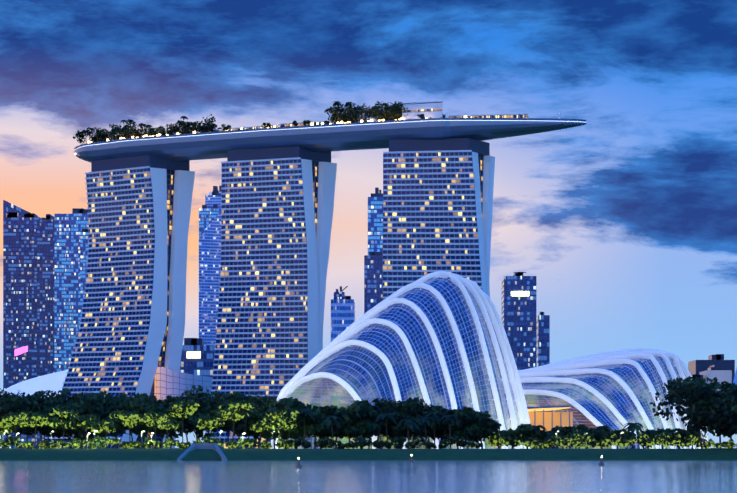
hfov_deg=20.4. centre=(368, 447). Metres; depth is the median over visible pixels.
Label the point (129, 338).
mbs tower
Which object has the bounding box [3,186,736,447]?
city
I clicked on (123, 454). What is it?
land
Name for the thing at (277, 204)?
mbs tower
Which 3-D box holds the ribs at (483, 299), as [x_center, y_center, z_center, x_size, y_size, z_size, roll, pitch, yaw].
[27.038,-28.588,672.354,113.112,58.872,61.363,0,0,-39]
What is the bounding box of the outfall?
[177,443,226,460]
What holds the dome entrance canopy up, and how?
on the land
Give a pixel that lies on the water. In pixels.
(513, 476)
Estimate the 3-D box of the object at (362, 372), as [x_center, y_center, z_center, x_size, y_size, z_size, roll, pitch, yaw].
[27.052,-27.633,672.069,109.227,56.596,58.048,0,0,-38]
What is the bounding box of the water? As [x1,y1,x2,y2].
[0,460,736,492]
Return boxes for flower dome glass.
[520,356,704,448]
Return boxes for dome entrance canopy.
[527,405,572,448]
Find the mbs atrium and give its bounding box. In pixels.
[155,367,210,400]
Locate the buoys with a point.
(601, 463)
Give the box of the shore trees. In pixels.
[0,376,736,448]
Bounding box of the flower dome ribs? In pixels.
[518,348,709,448]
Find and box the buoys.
[295,455,604,467]
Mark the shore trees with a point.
(92, 420)
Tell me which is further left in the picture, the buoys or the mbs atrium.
the mbs atrium
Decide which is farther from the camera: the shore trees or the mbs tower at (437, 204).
the mbs tower at (437, 204)
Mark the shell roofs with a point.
(53, 382)
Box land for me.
[0,448,736,460]
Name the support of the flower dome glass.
on the land
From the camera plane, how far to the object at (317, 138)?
1337.09 m
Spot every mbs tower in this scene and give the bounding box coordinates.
[41,155,194,447]
[204,146,336,447]
[383,138,494,299]
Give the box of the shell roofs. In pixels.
[4,346,67,396]

